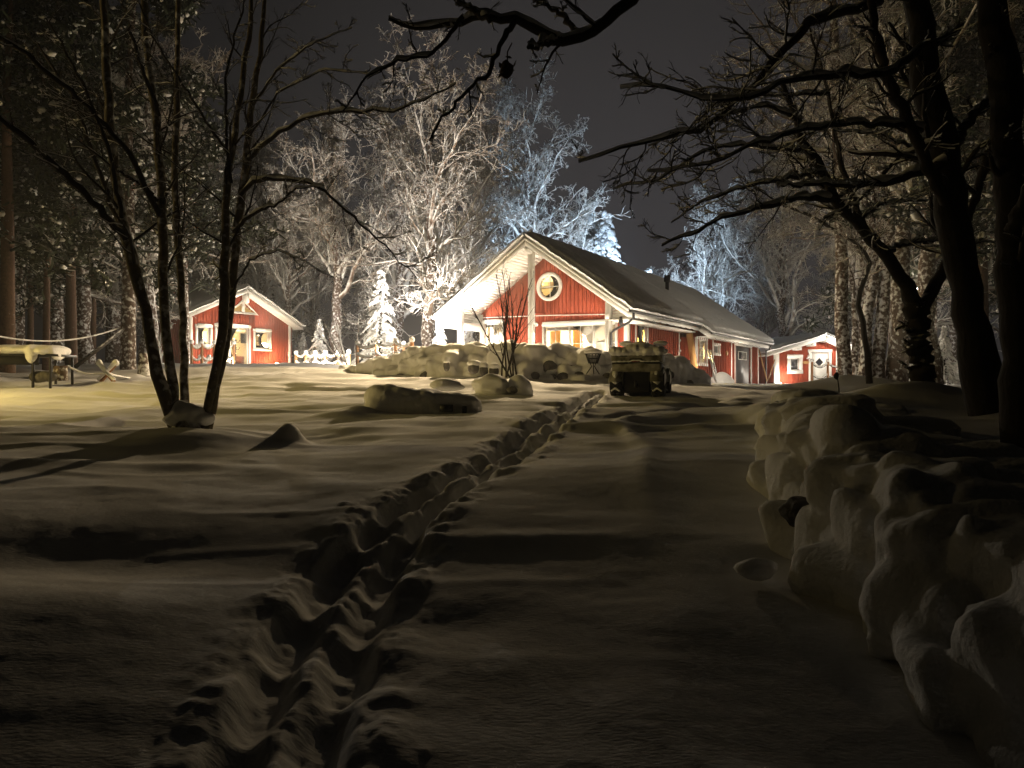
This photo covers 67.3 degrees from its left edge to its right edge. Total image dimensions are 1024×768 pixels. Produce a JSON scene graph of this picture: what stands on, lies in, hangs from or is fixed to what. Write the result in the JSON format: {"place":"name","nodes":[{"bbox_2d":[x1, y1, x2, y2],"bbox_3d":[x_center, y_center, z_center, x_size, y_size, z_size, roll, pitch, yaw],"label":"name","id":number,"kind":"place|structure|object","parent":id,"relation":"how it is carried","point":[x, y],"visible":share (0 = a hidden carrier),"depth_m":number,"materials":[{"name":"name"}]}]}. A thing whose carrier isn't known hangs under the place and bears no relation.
{"place":"outdoors","nodes":[
{"label":"outdoors","id":0,"kind":"place"},
{"bbox_2d":[335,0,638,147],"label":"overhanging branch","id":1,"kind":"object","parent":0,"point":[548,37],"visible":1,"depth_m":4.58,"materials":[{"name":"black"}]},
{"bbox_2d":[498,42,515,78],"bbox_3d":[-0.028,-1.929,4.600,0.112,0.224,0.125,0,0,0],"label":"dead leaf cluster","id":2,"kind":"object","parent":1,"relation":"hanging from","point":[506,69],"visible":1,"depth_m":4.58,"materials":[{"name":"brown plant"}]},
{"bbox_2d":[0,362,999,767],"bbox_3d":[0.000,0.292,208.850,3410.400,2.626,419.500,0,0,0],"label":"snow ground","id":3,"kind":"structure","parent":0,"point":[304,564],"depth_m":3.90,"materials":[{"name":"white snow"}]},
{"bbox_2d":[0,344,76,388],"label":"garden table","id":4,"kind":"object","parent":3,"relation":"on","point":[30,354],"visible":0.99,"depth_m":19.98,"materials":[{"name":"black"}]},
{"bbox_2d":[40,371,57,381],"bbox_3d":[-12.174,-0.201,20.196,0.497,0.293,0.391,0,0,0],"label":"field stone","id":5,"kind":"object","parent":3,"relation":"on","point":[44,375],"visible":0.73,"depth_m":20.07,"materials":[{"name":"stone"}]},
{"bbox_2d":[14,39,86,363],"bbox_3d":[-22.337,-8.652,35.870,9.693,16.946,8.764,0,0,1],"label":"pine tree","id":6,"kind":"object","parent":3,"relation":"on","point":[57,332],"visible":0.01,"depth_m":36.00,"materials":[{"name":"brown plant"}]},
{"bbox_2d":[0,36,105,344],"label":"pine tree","id":7,"kind":"object","parent":3,"relation":"on","point":[30,316],"visible":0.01,"depth_m":32.96,"materials":[{"name":"brown plant"}]},
{"bbox_2d":[53,366,67,380],"bbox_3d":[-11.961,-0.282,20.400,0.352,0.403,0.340,0,0,0],"label":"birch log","id":8,"kind":"object","parent":3,"relation":"on","point":[61,372],"visible":0.98,"depth_m":20.28,"materials":[{"name":"brown wood"}]},
{"bbox_2d":[0,0,149,370],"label":"pine tree","id":9,"kind":"object","parent":3,"relation":"on","point":[54,138],"visible":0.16,"depth_m":27.32,"materials":[{"name":"brown plant"}]},
{"bbox_2d":[0,0,153,372],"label":"pine tree","id":10,"kind":"object","parent":3,"relation":"on","point":[34,14],"visible":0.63,"depth_m":25.82,"materials":[{"name":"brown plant"}]},
{"bbox_2d":[0,12,155,364],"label":"pine tree","id":11,"kind":"object","parent":3,"relation":"on","point":[69,292],"visible":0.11,"depth_m":30.86,"materials":[{"name":"brown plant"}]},
{"bbox_2d":[0,21,157,363],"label":"pine tree","id":12,"kind":"object","parent":3,"relation":"on","point":[84,313],"visible":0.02,"depth_m":33.78,"materials":[{"name":"brown plant"}]},
{"bbox_2d":[27,8,154,348],"bbox_3d":[-20.161,-9.021,37.139,7.017,18.195,7.225,0,0,-29],"label":"pine tree","id":13,"kind":"object","parent":3,"relation":"on","point":[93,324],"depth_m":36.90,"materials":[{"name":"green plant"}]},
{"bbox_2d":[0,2,188,344],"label":"pine tree","id":14,"kind":"object","parent":3,"relation":"on","point":[20,328],"visible":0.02,"depth_m":35.06,"materials":[{"name":"brown plant"}]},
{"bbox_2d":[74,330,122,367],"bbox_3d":[-13.529,-1.184,25.250,0.090,1.379,2.548,0,0,4],"label":"diagonal log","id":15,"kind":"object","parent":3,"relation":"on","point":[96,350],"visible":0.86,"depth_m":25.11,"materials":[{"name":"brown wood"}]},
{"bbox_2d":[95,359,118,381],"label":"crossed poles","id":16,"kind":"object","parent":3,"relation":"on","point":[109,369],"visible":0.93,"depth_m":21.44,"materials":[{"name":"brown wood"}]},
{"bbox_2d":[62,40,151,362],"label":"pine tree","id":17,"kind":"object","parent":3,"relation":"on","point":[106,334],"depth_m":45.72,"materials":[{"name":"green plant"}]},
{"bbox_2d":[0,3,269,363],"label":"pine tree","id":18,"kind":"object","parent":3,"relation":"on","point":[151,292],"visible":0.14,"depth_m":33.37,"materials":[{"name":"grey plant"}]},
{"bbox_2d":[61,18,216,362],"bbox_3d":[-20.642,-9.649,41.120,11.408,18.953,12.513,0,0,20],"label":"pine tree","id":19,"kind":"object","parent":3,"relation":"on","point":[113,350],"depth_m":39.66,"materials":[{"name":"brown plant"}]},
{"bbox_2d":[137,353,149,375],"bbox_3d":[-11.943,-0.626,25.000,0.456,0.766,0.480,0,0,0],"label":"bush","id":20,"kind":"object","parent":3,"relation":"on","point":[143,367],"visible":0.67,"depth_m":24.87,"materials":[{"name":"brown plant"}]},
{"bbox_2d":[0,0,289,369],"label":"pine tree","id":21,"kind":"object","parent":3,"relation":"on","point":[127,108],"visible":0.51,"depth_m":27.36,"materials":[{"name":"brown plant"}]},
{"bbox_2d":[0,326,120,341],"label":"rope","id":22,"kind":"object","parent":21,"relation":"attached to","point":[59,340],"visible":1,"depth_m":24.76,"materials":[{"name":"white"}]},
{"bbox_2d":[37,55,266,335],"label":"pine tree","id":23,"kind":"object","parent":3,"relation":"on","point":[198,277],"visible":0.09,"depth_m":49.53,"materials":[{"name":"grey plant"}]},
{"bbox_2d":[97,52,232,320],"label":"pine tree","id":24,"kind":"object","parent":3,"relation":"on","point":[210,250],"visible":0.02,"depth_m":41.93,"materials":[{"name":"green plant"}]},
{"bbox_2d":[97,55,255,363],"bbox_3d":[-16.673,-8.304,37.676,8.042,15.862,5.580,0,0,-18],"label":"pine tree","id":25,"kind":"object","parent":3,"relation":"on","point":[217,192],"visible":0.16,"depth_m":37.90,"materials":[{"name":"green plant"}]},
{"bbox_2d":[189,340,235,363],"bbox_3d":[-14.827,-1.332,38.154,2.266,1.730,0.235,0,0,-40],"label":"rope fence","id":26,"kind":"object","parent":3,"relation":"on","point":[201,346],"visible":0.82,"depth_m":37.76,"materials":[{"name":"white"}]},
{"bbox_2d":[136,284,304,363],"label":"garden cabin","id":27,"kind":"object","parent":3,"relation":"on","point":[259,319],"visible":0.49,"depth_m":42.09,"materials":[{"name":"red paint"}]},
{"bbox_2d":[195,324,212,346],"bbox_3d":[-15.925,-2.488,39.708,0.165,1.160,1.028,0,0,33],"label":"window","id":28,"kind":"structure","parent":27,"relation":"in","point":[198,330],"depth_m":39.65,"materials":[{"name":"white paint"}]},
{"bbox_2d":[214,323,250,363],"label":"door frame","id":29,"kind":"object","parent":27,"relation":"in","point":[248,340],"depth_m":41.96,"materials":[{"name":"white paint"}]},
{"bbox_2d":[234,301,257,314],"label":"gable window","id":30,"kind":"structure","parent":27,"relation":"in","point":[243,304],"depth_m":41.73,"materials":[{"name":"white paint"}]},
{"bbox_2d":[253,329,271,350],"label":"window","id":31,"kind":"structure","parent":27,"relation":"in","point":[257,344],"depth_m":42.78,"materials":[{"name":"white paint"}]},
{"bbox_2d":[0,0,456,428],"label":"many stemmed tree","id":32,"kind":"object","parent":3,"relation":"on","point":[183,411],"visible":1,"depth_m":9.36,"materials":[{"name":"brown plant"}]},
{"bbox_2d":[189,160,310,337],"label":"bare tree","id":33,"kind":"object","parent":3,"relation":"on","point":[248,275],"visible":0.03,"depth_m":56.23,"materials":[{"name":"grey plant"}]},
{"bbox_2d":[202,118,325,295],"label":"bare tree","id":34,"kind":"object","parent":3,"relation":"on","point":[261,286],"visible":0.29,"depth_m":53.93,"materials":[{"name":"grey plant"}]},
{"bbox_2d":[229,157,308,336],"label":"pine tree","id":35,"kind":"object","parent":3,"relation":"on","point":[251,284],"visible":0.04,"depth_m":63.96,"materials":[{"name":"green plant"}]},
{"bbox_2d":[266,242,301,362],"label":"spruce","id":36,"kind":"object","parent":3,"relation":"on","point":[269,292],"visible":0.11,"depth_m":59.53,"materials":[{"name":"white"}]},
{"bbox_2d":[241,159,360,314],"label":"bare tree","id":37,"kind":"object","parent":3,"relation":"on","point":[287,290],"visible":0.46,"depth_m":47.49,"materials":[{"name":"grey plant"}]},
{"bbox_2d":[297,332,308,362],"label":"spruce","id":38,"kind":"object","parent":3,"relation":"on","point":[302,344],"visible":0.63,"depth_m":46.89,"materials":[{"name":"white"}]},
{"bbox_2d":[245,153,377,352],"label":"bare tree","id":39,"kind":"object","parent":3,"relation":"on","point":[312,310],"visible":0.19,"depth_m":57.75,"materials":[{"name":"grey plant"}]},
{"bbox_2d":[307,319,332,361],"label":"spruce","id":40,"kind":"object","parent":3,"relation":"on","point":[318,345],"visible":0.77,"depth_m":43.88,"materials":[{"name":"white"}]},
{"bbox_2d":[294,349,350,364],"bbox_3d":[-9.711,-1.119,39.238,4.356,1.329,0.278,0,0,37],"label":"rope fence","id":41,"kind":"object","parent":3,"relation":"on","point":[325,354],"visible":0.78,"depth_m":39.25,"materials":[{"name":"white"}]},
{"bbox_2d":[314,315,362,364],"bbox_3d":[-8.049,-1.937,36.366,1.983,2.654,2.013,0,0,26],"label":"bare shrub","id":42,"kind":"object","parent":3,"relation":"on","point":[340,351],"visible":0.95,"depth_m":36.20,"materials":[{"name":"white plant"}]},
{"bbox_2d":[261,85,416,361],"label":"bare tree","id":43,"kind":"object","parent":3,"relation":"on","point":[328,209],"visible":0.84,"depth_m":44.07,"materials":[{"name":"white plant"}]},
{"bbox_2d":[301,187,422,359],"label":"bare tree","id":44,"kind":"object","parent":3,"relation":"on","point":[388,277],"visible":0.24,"depth_m":59.04,"materials":[{"name":"grey plant"}]},
{"bbox_2d":[350,269,401,364],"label":"spruce","id":45,"kind":"object","parent":3,"relation":"on","point":[378,318],"visible":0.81,"depth_m":35.78,"materials":[{"name":"white plant"}]},
{"bbox_2d":[355,337,414,363],"bbox_3d":[-5.291,-1.214,31.775,0.328,1.430,5.624,0,0,-34],"label":"rope fence","id":46,"kind":"object","parent":3,"relation":"on","point":[377,344],"visible":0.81,"depth_m":32.31,"materials":[{"name":"white"}]},
{"bbox_2d":[316,77,515,352],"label":"bare tree","id":47,"kind":"object","parent":3,"relation":"on","point":[399,317],"visible":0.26,"depth_m":51.00,"materials":[{"name":"white plant"}]},
{"bbox_2d":[364,384,481,413],"bbox_3d":[-1.476,0.429,12.645,1.968,0.869,1.029,0,0,0],"label":"covered woodpile","id":48,"kind":"object","parent":3,"relation":"on","point":[391,398],"visible":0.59,"depth_m":12.36,"materials":[{"name":"white"}]},
{"bbox_2d":[321,13,543,346],"bbox_3d":[-3.871,-9.749,38.958,11.408,18.953,12.513,0,0,0],"label":"bare tree","id":49,"kind":"object","parent":3,"relation":"on","point":[428,230],"visible":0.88,"depth_m":39.71,"materials":[{"name":"white plant"}]},
{"bbox_2d":[350,75,527,344],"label":"bare tree","id":50,"kind":"object","parent":3,"relation":"on","point":[477,248],"visible":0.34,"depth_m":47.52,"materials":[{"name":"white plant"}]},
{"bbox_2d":[432,325,446,344],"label":"spruce","id":51,"kind":"object","parent":3,"relation":"on","point":[439,330],"visible":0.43,"depth_m":35.91,"materials":[{"name":"white"}]},
{"bbox_2d":[430,378,464,390],"bbox_3d":[-1.262,0.012,15.162,0.700,0.265,0.672,0,0,-29],"label":"snow covered boulder","id":52,"kind":"object","parent":3,"relation":"on","point":[445,384],"visible":1,"depth_m":14.91,"materials":[{"name":"white snow"}]},
{"bbox_2d":[467,360,479,373],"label":"stone block","id":53,"kind":"structure","parent":3,"relation":"on","point":[473,366],"depth_m":22.18,"materials":[{"name":"stone"}]},
{"bbox_2d":[424,161,525,341],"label":"bare tree","id":54,"kind":"object","parent":3,"relation":"on","point":[477,334],"visible":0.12,"depth_m":55.72,"materials":[{"name":"white plant"}]},
{"bbox_2d":[479,362,487,375],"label":"stone block","id":55,"kind":"structure","parent":3,"relation":"on","point":[483,366],"depth_m":22.21,"materials":[{"name":"stone"}]},
{"bbox_2d":[471,374,509,394],"bbox_3d":[-0.436,0.045,17.741,1.003,0.570,0.945,0,0,0],"label":"snow covered boulder","id":56,"kind":"object","parent":3,"relation":"on","point":[492,384],"visible":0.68,"depth_m":17.36,"materials":[{"name":"white snow"}]},
{"bbox_2d":[488,363,498,373],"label":"stone block","id":57,"kind":"structure","parent":3,"relation":"on","point":[493,368],"depth_m":22.19,"materials":[{"name":"stone"}]},
{"bbox_2d":[460,255,535,377],"bbox_3d":[-0.295,-1.889,21.954,2.021,3.440,1.595,0,0,-33],"label":"bare shrub","id":58,"kind":"object","parent":3,"relation":"on","point":[513,340],"visible":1,"depth_m":21.81,"materials":[{"name":"brown plant"}]},
{"bbox_2d":[508,375,532,394],"bbox_3d":[0.200,0.076,17.646,0.546,0.586,0.592,0,0,42],"label":"snow covered boulder","id":59,"kind":"object","parent":3,"relation":"on","point":[522,384],"visible":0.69,"depth_m":17.42,"materials":[{"name":"white snow"}]},
{"bbox_2d":[335,340,711,384],"bbox_3d":[0.251,-0.416,26.501,14.205,2.002,6.814,0,0,0],"label":"stone heap","id":60,"kind":"object","parent":3,"relation":"on","point":[557,361],"visible":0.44,"depth_m":24.14,"materials":[{"name":"white"}]},
{"bbox_2d":[446,51,699,289],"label":"bare tree","id":61,"kind":"object","parent":3,"relation":"on","point":[530,210],"visible":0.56,"depth_m":63.38,"materials":[{"name":"white plant"}]},
{"bbox_2d":[564,218,605,253],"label":"bare tree","id":62,"kind":"object","parent":3,"relation":"on","point":[584,241],"visible":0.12,"depth_m":61.36,"materials":[{"name":"white plant"}]},
{"bbox_2d":[576,200,599,252],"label":"spruce","id":63,"kind":"object","parent":3,"relation":"on","point":[593,230],"visible":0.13,"depth_m":71.42,"materials":[{"name":"white"}]},
{"bbox_2d":[584,349,601,373],"bbox_3d":[2.353,-0.650,22.299,0.523,0.751,0.540,0,0,0],"label":"fire basket","id":64,"kind":"object","parent":3,"relation":"on","point":[592,352],"visible":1,"depth_m":22.17,"materials":[{"name":"grey metal"}]},
{"bbox_2d":[431,230,774,383],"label":"timber house","id":65,"kind":"structure","parent":3,"relation":"on","point":[579,297],"depth_m":33.97,"materials":[{"name":"red paint"}]},
{"bbox_2d":[482,322,503,344],"bbox_3d":[-0.846,-1.466,35.328,1.182,2.832,0.165,0,0,30],"label":"window","id":66,"kind":"structure","parent":65,"relation":"in","point":[495,325],"depth_m":35.34,"materials":[{"name":"white paint"}]},
{"bbox_2d":[536,272,561,300],"bbox_3d":[1.661,-4.282,33.850,1.280,1.280,0.160,0,0,30],"label":"round window","id":67,"kind":"structure","parent":65,"relation":"in","point":[557,288],"depth_m":33.82,"materials":[{"name":"white paint"}]},
{"bbox_2d":[542,322,617,350],"bbox_3d":[2.899,-1.351,33.133,3.605,2.601,0.165,0,0,30],"label":"window","id":68,"kind":"structure","parent":65,"relation":"in","point":[594,333],"depth_m":32.88,"materials":[{"name":"white paint"}]},
{"bbox_2d":[634,318,648,342],"bbox_3d":[5.581,-1.548,33.330,0.165,2.495,1.608,0,0,30],"label":"window","id":69,"kind":"structure","parent":65,"relation":"in","point":[638,329],"depth_m":33.51,"materials":[{"name":"glass"}]},
{"bbox_2d":[697,336,707,365],"bbox_3d":[9.439,-1.612,38.330,0.165,1.441,1.756,0,0,30],"label":"window","id":70,"kind":"structure","parent":65,"relation":"in","point":[701,342],"depth_m":38.50,"materials":[{"name":"white paint"}]},
{"bbox_2d":[736,346,749,383],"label":"door","id":71,"kind":"structure","parent":65,"relation":"in","point":[742,353],"depth_m":45.59,"materials":[{"name":"grey paint"}]},
{"bbox_2d":[592,210,625,263],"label":"spruce","id":72,"kind":"object","parent":3,"relation":"on","point":[605,234],"visible":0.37,"depth_m":67.52,"materials":[{"name":"white"}]},
{"bbox_2d":[608,341,671,396],"bbox_3d":[3.064,-0.358,18.212,1.302,1.369,2.202,0,0,16],"label":"quad bike","id":73,"kind":"object","parent":3,"relation":"on","point":[638,366],"visible":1,"depth_m":17.34,"materials":[{"name":"metal"}]},
{"bbox_2d":[650,255,696,287],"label":"bare tree","id":74,"kind":"object","parent":3,"relation":"on","point":[653,271],"visible":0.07,"depth_m":72.47,"materials":[{"name":"white plant"}]},
{"bbox_2d":[686,333,697,367],"bbox_3d":[8.485,-1.404,36.175,0.180,2.050,0.691,0,0,-31],"label":"plank","id":75,"kind":"object","parent":3,"relation":"on","point":[691,349],"visible":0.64,"depth_m":36.19,"materials":[{"name":"brown wood"}]},
{"bbox_2d":[707,349,716,382],"bbox_3d":[9.912,-0.888,37.900,0.362,1.631,0.976,0,0,-21],"label":"ladder","id":76,"kind":"object","parent":3,"relation":"on","point":[712,362],"visible":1,"depth_m":37.88,"materials":[{"name":"silver metal"}]},
{"bbox_2d":[663,176,765,319],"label":"bare tree","id":77,"kind":"object","parent":3,"relation":"on","point":[714,279],"visible":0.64,"depth_m":65.46,"materials":[{"name":"white plant"}]},
{"bbox_2d":[711,372,733,382],"bbox_3d":[10.364,-0.157,37.977,1.326,0.896,0.770,0,0,-34],"label":"snow pile","id":78,"kind":"object","parent":3,"relation":"on","point":[722,377],"visible":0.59,"depth_m":37.64,"materials":[{"name":"white snow"}]},
{"bbox_2d":[733,558,777,580],"bbox_3d":[1.266,0.958,3.991,0.224,0.117,0.150,0,0,0],"label":"snow lump","id":79,"kind":"object","parent":3,"relation":"on","point":[758,569],"visible":1,"depth_m":3.94,"materials":[{"name":"white snow"}]},
{"bbox_2d":[734,255,790,335],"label":"bare tree","id":80,"kind":"object","parent":3,"relation":"on","point":[762,322],"visible":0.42,"depth_m":60.18,"materials":[{"name":"grey plant"}]},
{"bbox_2d":[702,113,833,336],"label":"bare tree","id":81,"kind":"object","parent":3,"relation":"on","point":[783,265],"visible":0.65,"depth_m":55.82,"materials":[{"name":"grey plant"}]},
{"bbox_2d":[569,0,1001,416],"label":"leaning dark tree","id":82,"kind":"object","parent":3,"relation":"on","point":[936,149],"visible":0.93,"depth_m":6.10,"materials":[{"name":"brown plant"}]},
{"bbox_2d":[615,19,995,381],"bbox_3d":[3.431,-2.160,8.709,4.808,5.291,2.460,0,0,-41],"label":"forked tree","id":83,"kind":"object","parent":3,"relation":"on","point":[916,326],"visible":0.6,"depth_m":8.82,"materials":[{"name":"brown plant"}]},
{"bbox_2d":[759,332,852,383],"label":"guest cabin","id":84,"kind":"object","parent":3,"relation":"on","point":[789,354],"visible":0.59,"depth_m":50.27,"materials":[{"name":"red paint"}]},
{"bbox_2d":[787,355,802,373],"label":"window","id":85,"kind":"structure","parent":84,"relation":"in","point":[794,362],"depth_m":50.22,"materials":[{"name":"white paint"}]},
{"bbox_2d":[812,352,827,379],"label":"door","id":86,"kind":"structure","parent":84,"relation":"in","point":[819,358],"depth_m":50.55,"materials":[{"name":"white paint"}]},
{"bbox_2d":[694,0,941,374],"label":"snowy trunk tree","id":87,"kind":"object","parent":3,"relation":"on","point":[843,350],"visible":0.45,"depth_m":29.12,"materials":[{"name":"brown plant"}]},
{"bbox_2d":[740,167,905,383],"bbox_3d":[9.539,-3.161,23.108,4.672,6.312,3.295,0,0,0],"label":"snowy trunk tree","id":88,"kind":"object","parent":3,"relation":"on","point":[860,250],"visible":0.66,"depth_m":22.68,"materials":[{"name":"brown plant"}]},
{"bbox_2d":[810,359,836,380],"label":"rope fence","id":89,"kind":"object","parent":3,"relation":"on","point":[828,364],"visible":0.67,"depth_m":43.95,"materials":[{"name":"white"}]},
{"bbox_2d":[788,162,877,342],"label":"bare tree","id":90,"kind":"object","parent":3,"relation":"on","point":[832,272],"visible":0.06,"depth_m":63.07,"materials":[{"name":"grey plant"}]},
{"bbox_2d":[799,203,917,374],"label":"snowy trunk tree","id":91,"kind":"object","parent":3,"relation":"on","point":[855,324],"visible":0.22,"depth_m":33.05,"materials":[{"name":"grey plant"}]},
{"bbox_2d":[783,0,937,375],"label":"snowy trunk tree","id":92,"kind":"object","parent":3,"relation":"on","point":[870,297],"visible":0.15,"depth_m":30.19,"materials":[{"name":"grey plant"}]},
{"bbox_2d":[715,1,1023,361],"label":"bare tree","id":93,"kind":"object","parent":3,"relation":"on","point":[822,144],"visible":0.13,"depth_m":35.38,"materials":[{"name":"brown plant"}]},
{"bbox_2d":[803,120,940,343],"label":"pine tree","id":94,"kind":"object","parent":3,"relation":"on","point":[826,290],"visible":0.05,"depth_m":46.82,"materials":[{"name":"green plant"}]},
{"bbox_2d":[746,388,1023,767],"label":"dry stone wall","id":95,"kind":"structure","parent":3,"relation":"on","point":[899,529],"depth_m":3.15,"materials":[{"name":"white"}]},
{"bbox_2d":[781,0,1023,381],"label":"bare tree","id":96,"kind":"object","parent":3,"relation":"on","point":[894,370],"visible":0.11,"depth_m":29.54,"materials":[{"name":"brown plant"}]},
{"bbox_2d":[786,0,1023,377],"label":"snowy trunk tree","id":97,"kind":"object","parent":3,"relation":"on","point":[879,347],"visible":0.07,"depth_m":30.02,"materials":[{"name":"brown plant"}]},
{"bbox_2d":[833,16,994,333],"bbox_3d":[22.350,-10.152,40.597,10.881,21.460,7.549,0,0,-32],"label":"pine tree","id":98,"kind":"object","parent":3,"relation":"on","point":[913,272],"visible":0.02,"depth_m":39.75,"materials":[{"name":"brown plant"}]},
{"bbox_2d":[808,0,1023,383],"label":"bare tree","id":99,"kind":"object","parent":3,"relation":"on","point":[927,266],"visible":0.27,"depth_m":26.58,"materials":[{"name":"brown plant"}]},
{"bbox_2d":[827,0,1023,274],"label":"pine tree","id":100,"kind":"object","parent":3,"relation":"on","point":[963,90],"visible":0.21,"depth_m":24.05,"materials":[{"name":"brown plant"}]},
{"bbox_2d":[850,224,1001,380],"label":"bare tree","id":101,"kind":"object","parent":3,"relation":"on","point":[941,322],"depth_m":51.30,"materials":[{"name":"grey plant"}]},
{"bbox_2d":[938,325,959,383],"bbox_3d":[19.164,-1.162,33.921,1.601,2.876,1.454,0,0,8],"label":"trunk","id":102,"kind":"object","parent":3,"relation":"on","point":[950,375],"visible":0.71,"depth_m":33.80,"materials":[{"name":"white"}]},
{"bbox_2d":[878,0,1023,318],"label":"pine tree","id":103,"kind":"object","parent":3,"relation":"on","point":[984,275],"visible":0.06,"depth_m":29.84,"materials":[{"name":"brown plant"}]},
{"bbox_2d":[914,219,998,383],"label":"pine tree","id":104,"kind":"object","parent":3,"relation":"on","point":[953,336],"depth_m":51.69,"materials":[{"name":"brown plant"}]},
{"bbox_2d":[974,0,1023,448],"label":"edge tree","id":105,"kind":"object","parent":3,"relation":"on","point":[1004,70],"visible":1,"depth_m":5.23,"materials":[{"name":"brown plant"}]},
{"bbox_2d":[18,0,1023,383],"label":"sky","id":106,"kind":"structure","parent":0,"point":[686,33],"materials":[{"name":"black"}]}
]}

